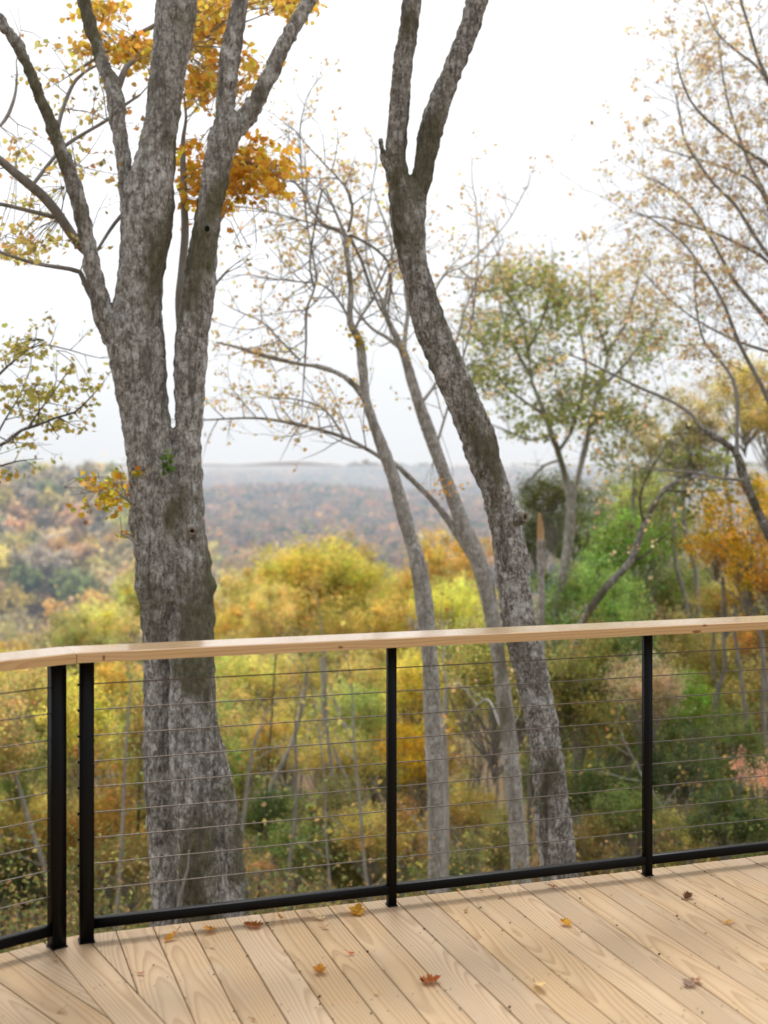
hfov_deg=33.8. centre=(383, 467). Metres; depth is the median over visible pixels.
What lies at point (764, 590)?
slope tree
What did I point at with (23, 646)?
slope tree
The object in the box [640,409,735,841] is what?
slope tree
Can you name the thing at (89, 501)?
hillside tree
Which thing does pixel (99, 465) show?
hillside tree
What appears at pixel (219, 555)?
hillside tree
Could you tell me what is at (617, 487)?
slope tree
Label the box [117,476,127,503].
hillside tree
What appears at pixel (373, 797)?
slope tree
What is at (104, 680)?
slope tree
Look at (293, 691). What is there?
slope tree
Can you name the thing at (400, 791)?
slope tree
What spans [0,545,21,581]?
hillside tree
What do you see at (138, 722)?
slope tree
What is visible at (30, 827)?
sapling
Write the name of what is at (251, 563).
hillside tree
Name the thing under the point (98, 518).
hillside tree
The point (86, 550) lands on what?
hillside tree
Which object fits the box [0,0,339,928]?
tree
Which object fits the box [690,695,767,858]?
tree
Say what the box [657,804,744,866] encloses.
shrub
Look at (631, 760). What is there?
slope tree
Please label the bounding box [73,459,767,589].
woods
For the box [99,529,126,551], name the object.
hillside tree
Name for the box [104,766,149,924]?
slope tree
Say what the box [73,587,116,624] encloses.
hillside tree
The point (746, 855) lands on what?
shrub
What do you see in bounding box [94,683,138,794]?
slope tree
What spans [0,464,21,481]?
hillside tree
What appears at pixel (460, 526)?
tree
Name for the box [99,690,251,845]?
slope tree
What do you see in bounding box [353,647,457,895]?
slope tree
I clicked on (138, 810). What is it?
sapling
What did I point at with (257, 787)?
slope tree
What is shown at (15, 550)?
hillside tree
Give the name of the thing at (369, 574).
slope tree
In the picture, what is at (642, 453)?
slope tree
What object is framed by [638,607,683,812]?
slope tree
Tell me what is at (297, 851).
shrub
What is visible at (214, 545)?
hillside tree
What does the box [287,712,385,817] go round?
slope tree
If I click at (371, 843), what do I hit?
shrub
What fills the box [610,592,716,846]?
slope tree
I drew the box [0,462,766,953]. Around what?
ground
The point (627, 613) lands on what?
slope tree
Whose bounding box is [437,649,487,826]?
slope tree
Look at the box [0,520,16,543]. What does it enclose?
hillside tree
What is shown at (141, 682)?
slope tree
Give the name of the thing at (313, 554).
slope tree
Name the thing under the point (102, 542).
hillside tree
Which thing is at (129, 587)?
slope tree
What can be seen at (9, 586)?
hillside tree
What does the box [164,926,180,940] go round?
fallen leaf
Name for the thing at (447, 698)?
sapling
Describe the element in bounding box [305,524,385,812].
slope tree
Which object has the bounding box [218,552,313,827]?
slope tree
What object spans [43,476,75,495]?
hillside tree
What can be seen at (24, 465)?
hillside tree
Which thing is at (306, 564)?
slope tree
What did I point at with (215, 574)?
hillside tree
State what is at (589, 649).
slope tree
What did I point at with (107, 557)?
hillside tree
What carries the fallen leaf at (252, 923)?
on the deck
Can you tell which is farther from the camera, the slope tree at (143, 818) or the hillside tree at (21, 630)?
the hillside tree at (21, 630)
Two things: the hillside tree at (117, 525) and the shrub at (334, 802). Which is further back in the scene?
the hillside tree at (117, 525)
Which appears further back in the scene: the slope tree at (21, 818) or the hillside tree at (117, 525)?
the hillside tree at (117, 525)
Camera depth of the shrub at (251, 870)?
15.20 m
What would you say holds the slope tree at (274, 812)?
on the ground
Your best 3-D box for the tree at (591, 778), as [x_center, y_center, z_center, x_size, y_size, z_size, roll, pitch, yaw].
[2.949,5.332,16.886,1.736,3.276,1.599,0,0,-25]
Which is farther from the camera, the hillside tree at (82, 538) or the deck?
the hillside tree at (82, 538)
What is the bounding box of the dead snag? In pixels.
[537,513,545,649]
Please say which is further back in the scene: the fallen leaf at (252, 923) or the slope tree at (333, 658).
the slope tree at (333, 658)
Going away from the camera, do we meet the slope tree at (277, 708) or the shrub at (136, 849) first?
the shrub at (136, 849)
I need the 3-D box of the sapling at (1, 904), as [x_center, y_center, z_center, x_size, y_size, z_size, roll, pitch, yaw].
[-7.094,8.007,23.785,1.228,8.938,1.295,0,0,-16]
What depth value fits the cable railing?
4.95 m
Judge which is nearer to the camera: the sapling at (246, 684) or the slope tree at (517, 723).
the sapling at (246, 684)
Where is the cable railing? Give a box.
[0,615,767,950]
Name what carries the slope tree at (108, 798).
on the ground
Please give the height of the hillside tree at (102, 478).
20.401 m
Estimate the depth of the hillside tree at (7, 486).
559.61 m
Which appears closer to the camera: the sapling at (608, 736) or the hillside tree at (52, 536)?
the sapling at (608, 736)
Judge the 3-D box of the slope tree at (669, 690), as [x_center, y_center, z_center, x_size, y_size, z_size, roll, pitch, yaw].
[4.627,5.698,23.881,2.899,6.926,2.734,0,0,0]
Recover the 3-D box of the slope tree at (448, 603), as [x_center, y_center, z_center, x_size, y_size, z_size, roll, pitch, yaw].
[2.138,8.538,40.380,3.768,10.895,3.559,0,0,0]
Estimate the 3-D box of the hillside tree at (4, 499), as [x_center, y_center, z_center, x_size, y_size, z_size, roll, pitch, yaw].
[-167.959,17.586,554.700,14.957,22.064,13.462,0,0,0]
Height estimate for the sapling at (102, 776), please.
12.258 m
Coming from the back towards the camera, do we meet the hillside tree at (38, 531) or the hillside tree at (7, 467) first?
the hillside tree at (7, 467)
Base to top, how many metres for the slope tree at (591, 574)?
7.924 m
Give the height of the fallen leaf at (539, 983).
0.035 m
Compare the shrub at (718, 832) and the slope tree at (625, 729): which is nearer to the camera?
the shrub at (718, 832)
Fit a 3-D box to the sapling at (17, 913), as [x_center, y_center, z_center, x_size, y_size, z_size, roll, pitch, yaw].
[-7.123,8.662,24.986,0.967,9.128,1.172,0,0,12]
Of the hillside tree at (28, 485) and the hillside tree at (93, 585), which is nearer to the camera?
the hillside tree at (93, 585)
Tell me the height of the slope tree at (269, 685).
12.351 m
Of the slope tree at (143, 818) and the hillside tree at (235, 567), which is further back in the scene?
the hillside tree at (235, 567)
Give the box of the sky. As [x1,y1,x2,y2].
[0,0,767,467]
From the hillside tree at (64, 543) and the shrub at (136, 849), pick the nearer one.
the shrub at (136, 849)
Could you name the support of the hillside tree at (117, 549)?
on the ground
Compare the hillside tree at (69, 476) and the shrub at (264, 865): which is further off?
the hillside tree at (69, 476)
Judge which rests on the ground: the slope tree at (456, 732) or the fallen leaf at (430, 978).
the slope tree at (456, 732)
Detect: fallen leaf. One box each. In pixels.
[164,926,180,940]
[204,925,216,929]
[243,920,262,926]
[307,910,325,918]
[312,963,327,972]
[348,903,365,914]
[419,973,440,981]
[532,977,545,984]
[560,918,571,925]
[682,976,701,985]
[683,890,692,898]
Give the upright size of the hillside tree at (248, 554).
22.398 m
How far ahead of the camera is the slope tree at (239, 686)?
41.52 m
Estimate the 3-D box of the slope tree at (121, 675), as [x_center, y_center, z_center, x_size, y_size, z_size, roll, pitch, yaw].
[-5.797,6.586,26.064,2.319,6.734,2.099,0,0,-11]
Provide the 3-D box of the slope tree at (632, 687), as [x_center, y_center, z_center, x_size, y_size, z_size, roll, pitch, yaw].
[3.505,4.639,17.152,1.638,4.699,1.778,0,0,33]
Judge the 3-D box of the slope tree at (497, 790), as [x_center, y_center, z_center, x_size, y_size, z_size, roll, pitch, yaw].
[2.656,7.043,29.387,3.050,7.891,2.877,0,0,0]
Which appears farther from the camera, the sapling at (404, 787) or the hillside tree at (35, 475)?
the hillside tree at (35, 475)
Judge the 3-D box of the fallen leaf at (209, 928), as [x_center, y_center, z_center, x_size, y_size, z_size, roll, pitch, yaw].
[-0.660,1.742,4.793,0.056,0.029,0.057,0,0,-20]
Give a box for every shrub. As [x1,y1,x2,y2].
[71,820,149,929]
[242,852,266,913]
[243,798,346,908]
[243,842,275,914]
[273,763,381,905]
[310,798,427,900]
[365,782,454,881]
[397,830,491,892]
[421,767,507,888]
[457,795,537,886]
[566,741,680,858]
[572,801,635,876]
[576,771,680,871]
[637,798,720,865]
[660,770,767,860]
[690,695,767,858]
[704,789,767,859]
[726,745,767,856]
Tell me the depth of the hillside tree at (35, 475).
640.67 m
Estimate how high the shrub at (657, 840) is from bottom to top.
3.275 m
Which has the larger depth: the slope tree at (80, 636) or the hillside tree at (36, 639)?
the hillside tree at (36, 639)
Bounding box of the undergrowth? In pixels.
[0,706,767,952]
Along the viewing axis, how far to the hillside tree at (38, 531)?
497.96 m
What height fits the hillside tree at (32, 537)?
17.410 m
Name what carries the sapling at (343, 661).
on the ground
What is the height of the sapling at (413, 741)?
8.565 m
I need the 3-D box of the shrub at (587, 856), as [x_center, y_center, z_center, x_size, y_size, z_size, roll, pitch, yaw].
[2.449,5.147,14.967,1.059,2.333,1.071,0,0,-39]
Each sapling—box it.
[0,670,35,932]
[0,670,46,941]
[0,697,46,882]
[7,677,36,934]
[73,661,147,929]
[95,642,143,933]
[95,678,120,930]
[227,654,345,914]
[232,624,292,914]
[238,656,309,867]
[247,632,315,892]
[273,653,361,906]
[280,652,317,910]
[295,612,384,904]
[300,583,349,906]
[300,595,427,901]
[305,652,405,897]
[318,719,385,899]
[372,579,459,891]
[377,706,409,896]
[397,624,463,887]
[409,591,485,888]
[452,607,503,890]
[564,713,578,825]
[571,724,583,853]
[576,701,706,863]
[621,744,655,869]
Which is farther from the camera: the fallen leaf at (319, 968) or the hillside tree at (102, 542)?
the hillside tree at (102, 542)
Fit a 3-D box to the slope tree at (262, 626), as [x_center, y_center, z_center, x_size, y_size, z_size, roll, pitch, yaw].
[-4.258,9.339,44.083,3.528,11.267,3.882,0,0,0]
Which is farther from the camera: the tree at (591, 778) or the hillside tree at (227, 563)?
the hillside tree at (227, 563)
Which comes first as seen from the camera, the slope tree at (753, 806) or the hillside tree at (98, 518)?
the slope tree at (753, 806)
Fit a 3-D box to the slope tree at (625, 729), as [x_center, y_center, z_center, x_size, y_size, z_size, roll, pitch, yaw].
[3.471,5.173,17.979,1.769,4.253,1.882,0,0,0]
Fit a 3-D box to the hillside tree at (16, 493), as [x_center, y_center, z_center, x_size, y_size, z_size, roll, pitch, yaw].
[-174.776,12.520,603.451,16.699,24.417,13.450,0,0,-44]
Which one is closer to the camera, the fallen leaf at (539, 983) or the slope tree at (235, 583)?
the fallen leaf at (539, 983)
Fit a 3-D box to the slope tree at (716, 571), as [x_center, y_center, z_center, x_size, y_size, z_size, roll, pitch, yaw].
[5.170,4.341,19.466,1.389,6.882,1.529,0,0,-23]
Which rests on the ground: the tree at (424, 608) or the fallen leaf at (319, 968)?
the tree at (424, 608)
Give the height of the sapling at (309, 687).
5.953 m
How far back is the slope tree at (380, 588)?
47.63 m
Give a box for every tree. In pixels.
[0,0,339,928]
[0,308,110,482]
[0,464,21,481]
[0,480,19,515]
[0,483,20,515]
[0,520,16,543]
[0,529,39,550]
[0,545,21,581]
[0,578,21,594]
[0,579,5,610]
[0,581,41,618]
[0,605,43,636]
[0,617,39,649]
[0,626,44,696]
[0,630,12,675]
[0,630,46,715]
[0,637,94,924]
[0,676,46,810]
[0,689,46,930]
[0,698,75,948]
[0,732,112,842]
[0,763,114,931]
[0,776,78,946]
[0,812,30,907]
[0,817,46,952]
[1,495,41,527]
[2,461,18,478]
[2,502,35,533]
[2,543,28,570]
[2,547,47,611]
[2,811,78,920]
[3,470,30,516]
[3,561,48,594]
[5,673,77,920]
[8,621,32,637]
[10,625,32,680]
[11,477,24,497]
[11,749,78,940]
[13,473,57,520]
[13,624,60,674]
[14,458,43,477]
[14,536,36,552]
[15,463,44,497]
[16,522,40,540]
[21,479,43,524]
[23,542,55,599]
[23,665,137,785]
[24,531,48,542]
[26,546,81,603]
[28,600,132,894]
[29,515,55,571]
[31,477,65,522]
[34,526,77,566]
[36,461,61,480]
[36,483,63,527]
[37,596,99,647]
[37,768,148,929]
[38,611,62,646]
[39,774,146,934]
[40,536,69,548]
[40,585,69,626]
[41,509,97,531]
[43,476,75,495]
[43,590,140,822]
[44,463,74,480]
[44,530,80,566]
[45,641,143,931]
[46,513,71,535]
[46,564,90,609]
[47,494,84,528]
[49,491,81,519]
[53,491,88,534]
[54,471,70,497]
[54,489,80,509]
[54,571,108,606]
[56,468,79,493]
[59,540,101,576]
[61,525,102,567]
[63,471,79,501]
[67,532,107,558]
[68,702,143,929]
[70,638,135,745]
[72,478,97,519]
[72,553,121,579]
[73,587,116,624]
[74,459,99,477]
[80,493,97,506]
[85,496,119,526]
[86,519,117,539]
[87,477,129,518]
[87,566,121,621]
[88,548,122,610]
[91,532,111,553]
[94,548,123,569]
[94,563,140,826]
[94,667,274,798]
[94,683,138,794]
[95,453,114,472]
[96,459,127,479]
[96,470,108,483]
[96,659,253,867]
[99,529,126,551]
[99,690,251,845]
[100,507,129,530]
[101,502,125,524]
[101,575,134,602]
[103,532,132,558]
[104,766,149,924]
[105,520,129,535]
[109,561,130,621]
[116,548,134,568]
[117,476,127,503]
[119,643,142,695]
[120,561,134,589]
[126,558,134,576]
[128,623,141,642]
[134,669,143,704]
[142,768,259,828]
[171,57,449,894]
[208,532,218,551]
[208,542,214,559]
[208,546,219,555]
[211,562,228,581]
[212,549,245,572]
[212,554,224,571]
[214,548,274,747]
[214,578,264,670]
[214,633,290,731]
[214,638,261,713]
[215,594,238,609]
[215,668,255,727]
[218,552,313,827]
[218,568,243,590]
[218,695,293,806]
[220,546,233,557]
[220,574,307,890]
[225,563,241,576]
[227,711,302,913]
[230,548,262,564]
[233,712,302,862]
[235,556,311,850]
[235,569,251,586]
[236,518,390,822]
[238,557,260,568]
[238,652,327,911]
[240,654,294,796]
[240,771,313,912]
[251,654,309,795]
[251,693,333,911]
[261,546,289,557]
[262,565,376,861]
[265,538,334,842]
[271,650,349,907]
[282,542,385,782]
[282,668,401,902]
[283,650,347,787]
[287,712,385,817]
[289,608,409,902]
[291,595,393,901]
[301,631,403,902]
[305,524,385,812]
[308,120,557,884]
[310,805,401,903]
[312,550,406,810]
[320,807,398,901]
[340,568,421,883]
[346,778,417,822]
[353,569,447,798]
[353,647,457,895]
[355,727,410,898]
[361,714,418,897]
[366,711,486,894]
[376,519,470,672]
[378,0,578,881]
[383,631,473,891]
[393,566,497,891]
[397,668,484,806]
[397,722,478,809]
[398,660,459,861]
[401,596,595,887]
[406,625,444,665]
[427,517,494,872]
[433,558,498,888]
[435,604,501,889]
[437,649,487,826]
[439,645,490,889]
[443,210,715,684]
[443,611,550,886]
[447,0,767,582]
[447,701,500,886]
[448,698,484,844]
[468,645,559,751]
[484,646,590,784]
[498,725,506,834]
[498,743,587,828]
[500,734,567,814]
[510,460,598,657]
[512,645,598,733]
[519,502,577,880]
[526,732,633,811]
[529,539,618,665]
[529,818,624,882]
[533,477,623,834]
[544,597,659,843]
[547,639,630,841]
[549,540,663,783]
[558,417,760,699]
[559,619,691,868]
[562,490,700,871]
[562,566,672,855]
[567,638,703,810]
[567,778,603,824]
[568,595,705,871]
[568,684,677,872]
[581,752,659,842]
[585,733,666,782]
[588,453,667,871]
[602,452,701,836]
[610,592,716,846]
[616,412,683,854]
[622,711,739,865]
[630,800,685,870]
[633,552,721,848]
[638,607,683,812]
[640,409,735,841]
[646,367,734,819]
[646,544,737,816]
[656,687,725,780]
[657,615,721,844]
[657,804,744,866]
[660,660,733,817]
[666,747,762,824]
[667,553,767,687]
[674,600,760,757]
[675,577,764,819]
[676,467,767,854]
[676,529,749,857]
[688,344,767,857]
[692,633,767,774]
[712,649,767,834]
[716,610,767,855]
[717,385,767,812]
[725,551,767,839]
[727,772,765,856]
[731,452,767,765]
[732,549,767,661]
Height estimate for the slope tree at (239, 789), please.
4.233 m
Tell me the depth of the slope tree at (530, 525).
23.96 m
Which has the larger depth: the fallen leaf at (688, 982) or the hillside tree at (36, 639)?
the hillside tree at (36, 639)
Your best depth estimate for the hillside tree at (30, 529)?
499.31 m
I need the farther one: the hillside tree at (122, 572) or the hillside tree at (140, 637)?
the hillside tree at (122, 572)
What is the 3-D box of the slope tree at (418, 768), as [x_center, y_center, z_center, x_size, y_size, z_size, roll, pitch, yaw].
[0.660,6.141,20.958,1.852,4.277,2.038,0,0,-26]
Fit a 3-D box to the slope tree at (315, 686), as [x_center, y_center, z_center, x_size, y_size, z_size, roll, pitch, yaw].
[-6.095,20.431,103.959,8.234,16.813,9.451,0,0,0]
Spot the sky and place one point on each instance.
(552, 65)
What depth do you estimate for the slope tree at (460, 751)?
70.47 m
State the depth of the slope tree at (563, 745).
21.11 m
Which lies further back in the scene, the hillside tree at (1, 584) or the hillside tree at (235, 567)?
the hillside tree at (235, 567)
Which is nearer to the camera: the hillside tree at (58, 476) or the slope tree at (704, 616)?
the slope tree at (704, 616)
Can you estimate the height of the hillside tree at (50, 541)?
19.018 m
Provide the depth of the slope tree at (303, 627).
54.59 m
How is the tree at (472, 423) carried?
on the ground
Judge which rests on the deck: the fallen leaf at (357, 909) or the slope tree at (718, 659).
the fallen leaf at (357, 909)
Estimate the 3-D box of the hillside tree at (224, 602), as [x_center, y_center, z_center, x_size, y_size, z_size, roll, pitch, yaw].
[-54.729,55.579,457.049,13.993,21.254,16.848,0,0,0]
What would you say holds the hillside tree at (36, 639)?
on the ground
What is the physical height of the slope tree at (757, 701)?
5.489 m
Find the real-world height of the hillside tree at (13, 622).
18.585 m
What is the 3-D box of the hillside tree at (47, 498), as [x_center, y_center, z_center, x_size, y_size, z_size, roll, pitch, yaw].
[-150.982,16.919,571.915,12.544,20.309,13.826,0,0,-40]
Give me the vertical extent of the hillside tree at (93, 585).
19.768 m
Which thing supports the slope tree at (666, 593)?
on the ground
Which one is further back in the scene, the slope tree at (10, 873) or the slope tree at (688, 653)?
the slope tree at (688, 653)
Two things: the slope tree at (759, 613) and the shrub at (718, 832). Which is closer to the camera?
the shrub at (718, 832)
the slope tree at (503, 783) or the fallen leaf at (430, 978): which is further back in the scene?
the slope tree at (503, 783)
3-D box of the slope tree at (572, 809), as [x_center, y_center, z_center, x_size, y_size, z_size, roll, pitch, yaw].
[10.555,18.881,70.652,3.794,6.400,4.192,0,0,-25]
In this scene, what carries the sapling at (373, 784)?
on the ground
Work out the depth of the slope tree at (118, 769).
21.87 m
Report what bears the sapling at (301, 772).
on the ground
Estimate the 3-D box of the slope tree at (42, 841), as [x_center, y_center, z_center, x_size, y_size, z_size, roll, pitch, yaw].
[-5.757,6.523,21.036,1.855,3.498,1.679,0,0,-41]
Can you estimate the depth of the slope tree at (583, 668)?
19.97 m
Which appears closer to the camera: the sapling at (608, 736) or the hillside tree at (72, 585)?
the sapling at (608, 736)
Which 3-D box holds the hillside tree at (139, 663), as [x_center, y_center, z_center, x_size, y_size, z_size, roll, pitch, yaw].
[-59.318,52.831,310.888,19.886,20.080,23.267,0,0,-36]
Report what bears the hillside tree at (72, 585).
on the ground
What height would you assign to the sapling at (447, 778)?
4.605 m
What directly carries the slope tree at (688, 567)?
on the ground
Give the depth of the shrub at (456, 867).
14.94 m
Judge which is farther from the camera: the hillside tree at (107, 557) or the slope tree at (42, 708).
the hillside tree at (107, 557)
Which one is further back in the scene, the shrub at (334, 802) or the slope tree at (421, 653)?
the slope tree at (421, 653)
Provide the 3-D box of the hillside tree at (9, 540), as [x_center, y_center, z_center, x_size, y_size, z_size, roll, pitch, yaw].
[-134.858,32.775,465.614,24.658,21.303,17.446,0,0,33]
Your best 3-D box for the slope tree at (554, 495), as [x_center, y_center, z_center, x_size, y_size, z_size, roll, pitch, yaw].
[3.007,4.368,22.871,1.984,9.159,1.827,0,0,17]
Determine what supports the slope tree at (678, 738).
on the ground
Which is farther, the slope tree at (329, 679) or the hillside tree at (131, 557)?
the hillside tree at (131, 557)
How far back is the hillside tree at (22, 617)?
370.61 m
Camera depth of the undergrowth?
13.40 m
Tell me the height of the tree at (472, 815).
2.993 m
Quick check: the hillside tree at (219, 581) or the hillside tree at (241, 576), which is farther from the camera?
the hillside tree at (241, 576)
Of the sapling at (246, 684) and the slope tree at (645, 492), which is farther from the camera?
the slope tree at (645, 492)
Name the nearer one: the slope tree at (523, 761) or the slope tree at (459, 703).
the slope tree at (459, 703)
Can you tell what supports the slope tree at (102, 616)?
on the ground
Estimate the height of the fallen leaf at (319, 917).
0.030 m
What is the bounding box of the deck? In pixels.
[0,855,767,1023]
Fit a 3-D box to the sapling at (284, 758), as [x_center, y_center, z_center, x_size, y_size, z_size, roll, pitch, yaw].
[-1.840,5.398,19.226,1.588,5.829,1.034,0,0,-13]
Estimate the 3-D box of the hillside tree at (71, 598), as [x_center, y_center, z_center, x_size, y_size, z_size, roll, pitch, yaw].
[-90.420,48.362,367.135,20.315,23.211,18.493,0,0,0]
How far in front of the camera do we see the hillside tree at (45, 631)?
335.92 m
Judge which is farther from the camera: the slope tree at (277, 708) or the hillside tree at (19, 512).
the hillside tree at (19, 512)
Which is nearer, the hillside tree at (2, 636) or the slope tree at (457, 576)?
the slope tree at (457, 576)
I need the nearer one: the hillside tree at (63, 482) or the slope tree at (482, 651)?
the slope tree at (482, 651)
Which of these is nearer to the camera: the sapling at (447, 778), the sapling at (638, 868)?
the sapling at (447, 778)
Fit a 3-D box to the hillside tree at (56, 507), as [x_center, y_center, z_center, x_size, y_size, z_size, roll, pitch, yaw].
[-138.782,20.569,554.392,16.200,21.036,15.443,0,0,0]
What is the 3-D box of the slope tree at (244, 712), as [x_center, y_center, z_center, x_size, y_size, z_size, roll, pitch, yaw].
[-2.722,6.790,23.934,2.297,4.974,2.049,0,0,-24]
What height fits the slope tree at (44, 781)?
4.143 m
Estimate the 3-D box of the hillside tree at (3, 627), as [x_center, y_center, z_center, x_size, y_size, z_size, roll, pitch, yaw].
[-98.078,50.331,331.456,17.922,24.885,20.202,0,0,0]
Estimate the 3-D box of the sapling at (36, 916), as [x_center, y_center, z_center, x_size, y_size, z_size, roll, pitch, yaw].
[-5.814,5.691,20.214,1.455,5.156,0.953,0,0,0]
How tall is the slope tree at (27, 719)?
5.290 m
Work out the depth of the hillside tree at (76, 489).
582.44 m
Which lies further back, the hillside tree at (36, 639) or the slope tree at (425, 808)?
the hillside tree at (36, 639)
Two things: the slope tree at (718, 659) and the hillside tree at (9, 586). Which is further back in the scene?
the hillside tree at (9, 586)
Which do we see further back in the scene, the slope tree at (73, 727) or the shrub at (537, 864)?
the slope tree at (73, 727)
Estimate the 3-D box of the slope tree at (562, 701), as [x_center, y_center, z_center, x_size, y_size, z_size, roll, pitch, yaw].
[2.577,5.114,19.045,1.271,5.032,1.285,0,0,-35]
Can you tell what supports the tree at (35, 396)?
on the ground
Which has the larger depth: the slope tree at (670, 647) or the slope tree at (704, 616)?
the slope tree at (704, 616)
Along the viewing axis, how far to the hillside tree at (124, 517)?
533.08 m
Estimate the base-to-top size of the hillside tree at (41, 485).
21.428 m
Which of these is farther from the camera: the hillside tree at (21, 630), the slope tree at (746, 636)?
the hillside tree at (21, 630)
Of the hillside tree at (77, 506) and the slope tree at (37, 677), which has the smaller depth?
the slope tree at (37, 677)
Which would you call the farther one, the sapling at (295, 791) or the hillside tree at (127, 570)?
the hillside tree at (127, 570)
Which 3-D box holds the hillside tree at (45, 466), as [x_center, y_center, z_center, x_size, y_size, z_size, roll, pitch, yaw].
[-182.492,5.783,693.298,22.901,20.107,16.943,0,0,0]
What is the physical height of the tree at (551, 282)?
10.002 m
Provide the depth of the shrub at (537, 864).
17.42 m
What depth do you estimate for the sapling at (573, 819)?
24.94 m
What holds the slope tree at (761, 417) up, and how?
on the ground
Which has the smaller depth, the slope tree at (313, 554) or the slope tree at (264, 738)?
the slope tree at (264, 738)
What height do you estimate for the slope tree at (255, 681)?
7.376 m
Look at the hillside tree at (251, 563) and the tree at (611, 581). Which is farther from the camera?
the hillside tree at (251, 563)
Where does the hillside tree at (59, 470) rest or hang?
on the ground
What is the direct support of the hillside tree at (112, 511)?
on the ground
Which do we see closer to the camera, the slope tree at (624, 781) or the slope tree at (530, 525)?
the slope tree at (530, 525)
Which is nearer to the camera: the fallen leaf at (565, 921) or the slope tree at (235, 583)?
the fallen leaf at (565, 921)
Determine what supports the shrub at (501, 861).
on the ground
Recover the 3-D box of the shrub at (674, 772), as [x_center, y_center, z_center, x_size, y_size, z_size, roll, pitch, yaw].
[3.969,5.101,17.050,1.786,3.740,1.593,0,0,-27]
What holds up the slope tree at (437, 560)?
on the ground
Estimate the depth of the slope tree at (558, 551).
26.84 m
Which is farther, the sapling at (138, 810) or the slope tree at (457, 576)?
the slope tree at (457, 576)
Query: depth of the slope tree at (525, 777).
28.07 m
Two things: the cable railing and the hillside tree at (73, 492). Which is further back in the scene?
the hillside tree at (73, 492)
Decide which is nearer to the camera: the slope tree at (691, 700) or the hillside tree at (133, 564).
the slope tree at (691, 700)
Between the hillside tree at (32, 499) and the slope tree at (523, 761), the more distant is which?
the hillside tree at (32, 499)
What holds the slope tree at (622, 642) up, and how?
on the ground
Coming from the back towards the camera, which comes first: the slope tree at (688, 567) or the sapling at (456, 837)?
the slope tree at (688, 567)
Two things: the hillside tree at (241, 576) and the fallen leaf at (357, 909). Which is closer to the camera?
the fallen leaf at (357, 909)
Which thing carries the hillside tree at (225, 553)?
on the ground
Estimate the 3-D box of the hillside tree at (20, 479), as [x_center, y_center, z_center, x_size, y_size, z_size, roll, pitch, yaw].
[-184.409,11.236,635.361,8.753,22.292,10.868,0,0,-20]
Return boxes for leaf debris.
[126,863,767,1021]
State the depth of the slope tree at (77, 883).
25.30 m
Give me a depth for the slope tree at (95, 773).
26.77 m
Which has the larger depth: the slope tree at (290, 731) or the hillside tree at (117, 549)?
the hillside tree at (117, 549)
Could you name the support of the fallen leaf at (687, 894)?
on the deck
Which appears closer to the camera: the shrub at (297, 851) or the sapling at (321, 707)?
the shrub at (297, 851)
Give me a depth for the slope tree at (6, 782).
19.52 m
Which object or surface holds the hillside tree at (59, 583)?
on the ground
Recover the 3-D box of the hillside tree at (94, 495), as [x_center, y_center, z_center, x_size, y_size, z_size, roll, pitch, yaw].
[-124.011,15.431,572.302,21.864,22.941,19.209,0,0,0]
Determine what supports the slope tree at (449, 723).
on the ground
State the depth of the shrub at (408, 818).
17.99 m
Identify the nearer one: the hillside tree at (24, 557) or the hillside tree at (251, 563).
the hillside tree at (24, 557)
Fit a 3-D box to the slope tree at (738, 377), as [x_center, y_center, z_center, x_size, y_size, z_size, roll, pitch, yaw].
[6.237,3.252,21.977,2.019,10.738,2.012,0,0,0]
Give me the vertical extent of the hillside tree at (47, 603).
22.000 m
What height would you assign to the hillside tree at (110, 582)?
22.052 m
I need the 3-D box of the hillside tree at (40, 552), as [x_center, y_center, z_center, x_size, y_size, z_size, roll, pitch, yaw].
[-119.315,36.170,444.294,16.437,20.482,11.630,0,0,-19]
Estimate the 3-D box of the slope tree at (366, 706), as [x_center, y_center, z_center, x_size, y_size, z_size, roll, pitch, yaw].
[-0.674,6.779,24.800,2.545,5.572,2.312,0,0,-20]
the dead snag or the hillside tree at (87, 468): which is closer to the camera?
the dead snag
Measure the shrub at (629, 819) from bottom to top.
2.744 m
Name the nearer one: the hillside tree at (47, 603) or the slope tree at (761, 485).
the slope tree at (761, 485)
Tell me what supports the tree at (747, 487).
on the ground
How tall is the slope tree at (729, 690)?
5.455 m
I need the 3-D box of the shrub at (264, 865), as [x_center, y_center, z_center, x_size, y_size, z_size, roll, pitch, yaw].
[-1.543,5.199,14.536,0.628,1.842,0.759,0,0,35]
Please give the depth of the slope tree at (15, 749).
17.96 m
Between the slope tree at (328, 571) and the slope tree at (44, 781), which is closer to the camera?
the slope tree at (44, 781)
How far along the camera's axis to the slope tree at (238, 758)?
20.04 m
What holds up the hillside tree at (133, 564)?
on the ground
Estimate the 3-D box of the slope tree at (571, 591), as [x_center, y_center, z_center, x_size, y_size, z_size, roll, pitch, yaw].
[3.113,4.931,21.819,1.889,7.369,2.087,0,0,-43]
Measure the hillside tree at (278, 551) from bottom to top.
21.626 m
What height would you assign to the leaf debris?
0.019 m
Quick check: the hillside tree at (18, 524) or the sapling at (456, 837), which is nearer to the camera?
the sapling at (456, 837)
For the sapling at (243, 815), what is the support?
on the ground
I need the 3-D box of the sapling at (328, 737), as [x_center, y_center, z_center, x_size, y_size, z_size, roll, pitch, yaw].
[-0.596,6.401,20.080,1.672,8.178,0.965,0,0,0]
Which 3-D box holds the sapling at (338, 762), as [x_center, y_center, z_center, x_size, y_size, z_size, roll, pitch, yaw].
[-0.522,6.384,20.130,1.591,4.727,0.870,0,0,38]
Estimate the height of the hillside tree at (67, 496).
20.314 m
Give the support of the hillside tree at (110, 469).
on the ground
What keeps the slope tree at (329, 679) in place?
on the ground

